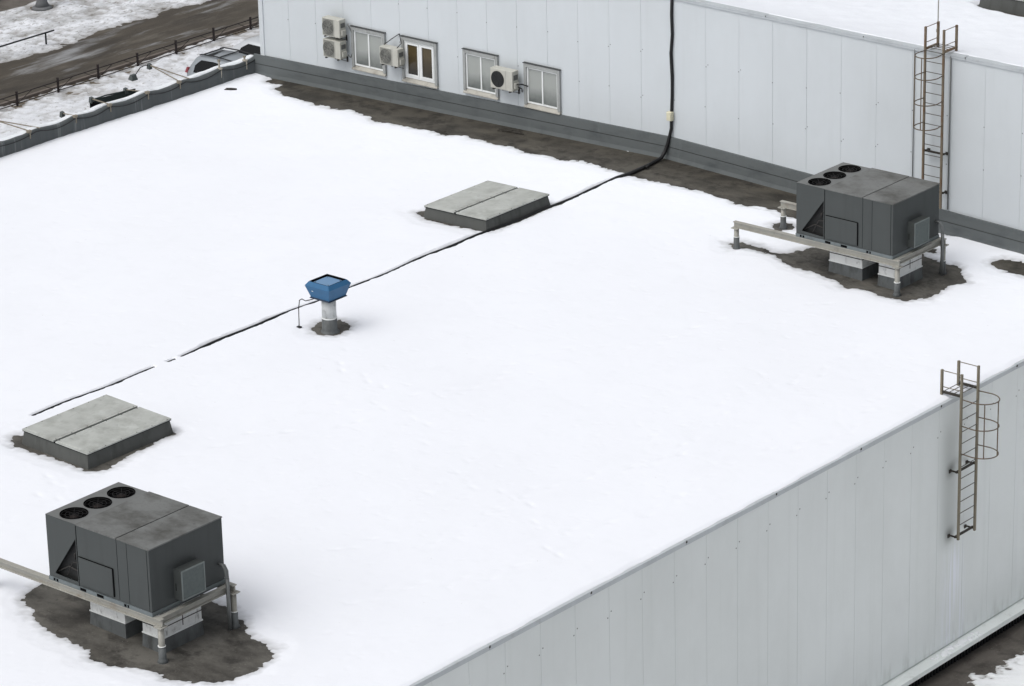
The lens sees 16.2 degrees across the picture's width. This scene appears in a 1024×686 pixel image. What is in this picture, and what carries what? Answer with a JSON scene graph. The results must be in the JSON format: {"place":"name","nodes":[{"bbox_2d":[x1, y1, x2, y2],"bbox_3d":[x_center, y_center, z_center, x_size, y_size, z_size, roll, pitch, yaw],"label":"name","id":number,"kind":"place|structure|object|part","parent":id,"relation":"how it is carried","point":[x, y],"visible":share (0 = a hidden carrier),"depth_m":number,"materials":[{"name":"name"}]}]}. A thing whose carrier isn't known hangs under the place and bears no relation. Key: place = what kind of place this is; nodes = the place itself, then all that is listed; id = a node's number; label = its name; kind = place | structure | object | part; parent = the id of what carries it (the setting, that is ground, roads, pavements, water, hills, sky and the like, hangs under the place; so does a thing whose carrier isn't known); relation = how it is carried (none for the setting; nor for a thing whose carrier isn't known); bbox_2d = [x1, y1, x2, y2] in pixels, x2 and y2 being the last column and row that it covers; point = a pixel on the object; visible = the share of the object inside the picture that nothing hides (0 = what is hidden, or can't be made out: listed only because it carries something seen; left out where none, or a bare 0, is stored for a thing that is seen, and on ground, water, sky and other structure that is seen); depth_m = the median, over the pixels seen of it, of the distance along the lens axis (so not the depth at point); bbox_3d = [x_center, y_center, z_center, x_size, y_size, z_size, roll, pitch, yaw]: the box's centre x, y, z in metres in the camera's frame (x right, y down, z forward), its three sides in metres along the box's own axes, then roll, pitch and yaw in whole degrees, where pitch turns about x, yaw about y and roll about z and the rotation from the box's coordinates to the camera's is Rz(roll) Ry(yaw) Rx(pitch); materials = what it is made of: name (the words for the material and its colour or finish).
{"place":"outdoors","nodes":[
{"label":"outdoors","id":0,"kind":"place"},
{"bbox_2d":[0,0,35,11],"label":"parking strip","id":1,"kind":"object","parent":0,"point":[7,4],"depth_m":136.10,"materials":[{"name":"concrete"}]},
{"bbox_2d":[0,0,210,62],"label":"snowy verge","id":2,"kind":"structure","parent":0,"point":[70,21],"depth_m":133.57,"materials":[{"name":"white snow"}]},
{"bbox_2d":[0,29,53,46],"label":"guard rail","id":3,"kind":"object","parent":2,"relation":"on","point":[29,38],"visible":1,"depth_m":129.97,"materials":[{"name":"black metal"}]},
{"bbox_2d":[31,0,52,10],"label":"lamp post","id":4,"kind":"object","parent":2,"relation":"on","point":[41,5],"visible":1,"depth_m":135.20,"materials":[{"name":"grey metal"}]},
{"bbox_2d":[0,0,258,102],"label":"road","id":5,"kind":"structure","parent":0,"point":[107,46],"depth_m":130.61,"materials":[{"name":"brown asphalt"}]},
{"bbox_2d":[0,24,259,138],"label":"snowy lawn","id":6,"kind":"structure","parent":0,"point":[47,108],"depth_m":125.44,"materials":[{"name":"white snow"}]},
{"bbox_2d":[90,89,137,107],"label":"sheet metal trough","id":7,"kind":"object","parent":6,"relation":"on","point":[113,96],"visible":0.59,"depth_m":100.22,"materials":[{"name":"black metal"}]},
{"bbox_2d":[0,16,258,109],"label":"fence","id":8,"kind":"object","parent":6,"relation":"on","point":[137,61],"visible":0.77,"depth_m":127.50,"materials":[{"name":"black metal"}]},
{"bbox_2d":[185,47,252,75],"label":"silver car","id":9,"kind":"object","parent":6,"relation":"on","point":[204,61],"visible":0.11,"depth_m":123.49,"materials":[{"name":"paint"}]},
{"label":"side window","id":10,"kind":"part","parent":9,"relation":"part of","materials":[{"name":"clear glass"}]},
{"bbox_2d":[230,35,260,54],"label":"hatchback car","id":11,"kind":"object","parent":6,"relation":"on","point":[251,45],"visible":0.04,"depth_m":125.33,"materials":[{"name":"paint"}]},
{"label":"side window","id":12,"kind":"part","parent":11,"relation":"part of","materials":[{"name":"black glass"}]},
{"bbox_2d":[7,4,1023,684],"bbox_3d":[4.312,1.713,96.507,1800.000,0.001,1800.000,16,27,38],"label":"ground","id":13,"kind":"structure","parent":0,"point":[181,52],"depth_m":126.07,"materials":[{"name":"white snow"}]},
{"bbox_2d":[0,21,258,106],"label":"kerb","id":14,"kind":"structure","parent":13,"relation":"on","point":[87,77],"depth_m":127.77,"materials":[{"name":"concrete"}]},
{"bbox_2d":[11,78,1023,685],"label":"warehouse","id":15,"kind":"structure","parent":13,"relation":"on","point":[855,566],"depth_m":77.08,"materials":[{"name":"grey"}]},
{"bbox_2d":[22,394,172,469],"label":"roof hatch","id":16,"kind":"object","parent":15,"relation":"on","point":[96,432],"visible":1,"depth_m":76.56,"materials":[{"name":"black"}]},
{"bbox_2d":[89,602,142,638],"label":"duct curb","id":17,"kind":"structure","parent":15,"relation":"on","point":[116,623],"depth_m":68.39,"materials":[{"name":"black metal"}]},
{"bbox_2d":[0,558,240,663],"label":"steel support frame","id":18,"kind":"object","parent":15,"relation":"on","point":[158,623],"visible":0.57,"depth_m":68.09,"materials":[{"name":"grey metal"}]},
{"bbox_2d":[45,482,224,616],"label":"rooftop unit","id":19,"kind":"object","parent":18,"relation":"on","point":[150,554],"visible":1,"depth_m":67.74,"materials":[{"name":"black metal"}]},
{"bbox_2d":[218,563,231,630],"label":"conduit","id":20,"kind":"object","parent":19,"relation":"attached to","point":[227,583],"visible":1,"depth_m":68.30,"materials":[{"name":"grey metal"}]},
{"bbox_2d":[0,55,254,157],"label":"parapet wall","id":21,"kind":"structure","parent":15,"relation":"on","point":[142,104],"depth_m":99.62,"materials":[{"name":"grey metal"}]},
{"bbox_2d":[0,121,39,138],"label":"lamp bracket","id":22,"kind":"object","parent":21,"relation":"attached to","point":[29,131],"visible":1,"depth_m":97.30,"materials":[{"name":"beige metal"}]},
{"bbox_2d":[59,111,77,122],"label":"lamp bracket","id":23,"kind":"object","parent":21,"relation":"attached to","point":[62,113],"visible":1,"depth_m":98.48,"materials":[{"name":"beige metal"}]},
{"bbox_2d":[89,96,111,111],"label":"lamp bracket","id":24,"kind":"object","parent":21,"relation":"attached to","point":[91,99],"visible":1,"depth_m":99.37,"materials":[{"name":"beige metal"}]},
{"bbox_2d":[0,60,254,146],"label":"draped cable","id":25,"kind":"object","parent":21,"relation":"attached to","point":[125,105],"visible":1,"depth_m":99.44,"materials":[{"name":"black plastic"}]},
{"bbox_2d":[123,87,149,98],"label":"lamp bracket","id":26,"kind":"object","parent":21,"relation":"attached to","point":[125,89],"visible":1,"depth_m":100.50,"materials":[{"name":"beige metal"}]},
{"bbox_2d":[147,63,188,88],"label":"lamp bracket","id":27,"kind":"object","parent":21,"relation":"attached to","point":[149,66],"visible":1,"depth_m":101.39,"materials":[{"name":"beige metal"}]},
{"bbox_2d":[128,65,147,81],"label":"flood lamp","id":28,"kind":"object","parent":27,"relation":"attached to","point":[132,77],"visible":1,"depth_m":101.33,"materials":[{"name":"black metal"}]},
{"bbox_2d":[217,59,221,77],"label":"parapet post","id":29,"kind":"object","parent":21,"relation":"on","point":[219,61],"visible":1,"depth_m":102.09,"materials":[{"name":"beige metal"}]},
{"bbox_2d":[142,595,203,652],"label":"duct curb","id":30,"kind":"structure","parent":15,"relation":"on","point":[183,629],"depth_m":67.86,"materials":[{"name":"black metal"}]},
{"bbox_2d":[305,274,350,334],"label":"roof fan","id":31,"kind":"object","parent":15,"relation":"on","point":[327,290],"visible":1,"depth_m":82.31},
{"bbox_2d":[296,299,312,327],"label":"fan cable","id":32,"kind":"object","parent":31,"relation":"attached to","point":[299,326],"visible":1,"depth_m":82.65,"materials":[{"name":"black plastic"}]},
{"bbox_2d":[424,181,549,230],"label":"roof hatch","id":33,"kind":"object","parent":15,"relation":"on","point":[485,205],"visible":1,"depth_m":89.92,"materials":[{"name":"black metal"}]},
{"bbox_2d":[497,128,523,134],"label":"twigs","id":34,"kind":"object","parent":15,"relation":"on","point":[510,130],"visible":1,"depth_m":96.80,"materials":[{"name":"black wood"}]},
{"bbox_2d":[0,73,1023,685],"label":"snow cover","id":35,"kind":"object","parent":15,"relation":"on","point":[420,469],"visible":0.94,"depth_m":80.88,"materials":[{"name":"white snow"}]},
{"bbox_2d":[731,200,948,296],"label":"steel support frame","id":36,"kind":"object","parent":15,"relation":"on","point":[895,263],"visible":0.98,"depth_m":86.01,"materials":[{"name":"grey metal"}]},
{"bbox_2d":[796,162,939,259],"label":"rooftop unit","id":37,"kind":"object","parent":36,"relation":"on","point":[882,213],"visible":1,"depth_m":85.29,"materials":[{"name":"grey metal"}]},
{"bbox_2d":[935,221,943,275],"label":"conduit","id":38,"kind":"object","parent":37,"relation":"attached to","point":[942,253],"visible":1,"depth_m":85.91,"materials":[{"name":"grey metal"}]},
{"bbox_2d":[828,251,878,280],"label":"duct curb","id":39,"kind":"structure","parent":15,"relation":"on","point":[860,269],"depth_m":85.98,"materials":[{"name":"black metal"}]},
{"bbox_2d":[877,254,922,289],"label":"duct curb","id":40,"kind":"structure","parent":15,"relation":"on","point":[911,271],"depth_m":85.40,"materials":[{"name":"black metal"}]},
{"bbox_2d":[931,631,981,659],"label":"snow crumbs","id":41,"kind":"object","parent":15,"relation":"on","point":[946,651],"visible":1,"depth_m":81.26,"materials":[{"name":"white snow"}]},
{"bbox_2d":[940,360,999,539],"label":"caged ladder","id":42,"kind":"object","parent":15,"relation":"attached to","point":[960,382],"visible":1,"depth_m":79.48,"materials":[{"name":"metal"}]},
{"bbox_2d":[253,0,1023,254],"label":"factory building","id":43,"kind":"structure","parent":13,"relation":"on","point":[785,104],"depth_m":92.27,"materials":[{"name":"grey metal"}]},
{"bbox_2d":[322,15,346,40],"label":"air conditioner","id":44,"kind":"object","parent":43,"relation":"attached to","point":[333,26],"visible":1,"depth_m":100.19,"materials":[{"name":"white metal"}]},
{"bbox_2d":[323,36,347,61],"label":"air conditioner","id":45,"kind":"object","parent":43,"relation":"attached to","point":[333,47],"visible":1,"depth_m":100.41,"materials":[{"name":"white metal"}]},
{"bbox_2d":[31,0,673,415],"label":"cable","id":46,"kind":"object","parent":43,"relation":"attached to","point":[649,164],"visible":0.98,"depth_m":89.82,"materials":[{"name":"black plastic"}]},
{"bbox_2d":[666,111,673,120],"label":"junction box","id":47,"kind":"object","parent":46,"relation":"attached to","point":[669,116],"visible":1,"depth_m":93.42,"materials":[{"name":"beige plastic"}]},
{"bbox_2d":[350,25,386,76],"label":"window","id":48,"kind":"structure","parent":43,"relation":"attached to","point":[366,43],"depth_m":100.09,"materials":[{"name":"white glass"}]},
{"bbox_2d":[379,34,404,68],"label":"air conditioner","id":49,"kind":"object","parent":43,"relation":"attached to","point":[390,55],"visible":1,"depth_m":99.04,"materials":[{"name":"white metal"}]},
{"bbox_2d":[400,35,438,88],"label":"window","id":50,"kind":"structure","parent":43,"relation":"attached to","point":[420,66],"depth_m":98.87,"materials":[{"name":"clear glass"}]},
{"bbox_2d":[461,48,499,99],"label":"window","id":51,"kind":"structure","parent":43,"relation":"attached to","point":[477,65],"depth_m":97.57,"materials":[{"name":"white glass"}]},
{"bbox_2d":[490,65,527,93],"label":"air conditioner","id":52,"kind":"object","parent":43,"relation":"attached to","point":[503,78],"visible":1,"depth_m":96.52,"materials":[{"name":"white plastic"}]},
{"bbox_2d":[522,61,561,114],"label":"window","id":53,"kind":"structure","parent":43,"relation":"attached to","point":[542,91],"depth_m":96.20,"materials":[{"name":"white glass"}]},
{"bbox_2d":[706,0,1023,66],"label":"snow on upper roof","id":54,"kind":"structure","parent":43,"relation":"on","point":[983,33],"depth_m":90.43,"materials":[{"name":"white snow"}]},
{"bbox_2d":[912,49,914,176],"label":"conduit","id":55,"kind":"object","parent":43,"relation":"attached to","point":[913,128],"visible":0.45,"depth_m":88.58,"materials":[{"name":"grey metal"}]},
{"bbox_2d":[913,21,957,208],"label":"caged ladder","id":56,"kind":"object","parent":43,"relation":"attached to","point":[924,80],"visible":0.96,"depth_m":87.49,"materials":[{"name":"metal"}]},
{"bbox_2d":[947,56,951,209],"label":"conduit","id":57,"kind":"object","parent":43,"relation":"attached to","point":[949,134],"visible":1,"depth_m":87.87,"materials":[{"name":"grey metal"}]},
{"bbox_2d":[979,0,1023,15],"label":"roof hatch","id":58,"kind":"object","parent":43,"relation":"on","point":[1016,7],"visible":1,"depth_m":91.43,"materials":[{"name":"black"}]},
{"bbox_2d":[918,620,1023,685],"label":"pavement","id":59,"kind":"structure","parent":0,"point":[990,655],"depth_m":81.64,"materials":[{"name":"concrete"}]},
{"bbox_2d":[967,651,1023,685],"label":"snow on pavement","id":60,"kind":"structure","parent":59,"relation":"on","point":[1013,676],"depth_m":80.78,"materials":[{"name":"white snow"}]}
]}

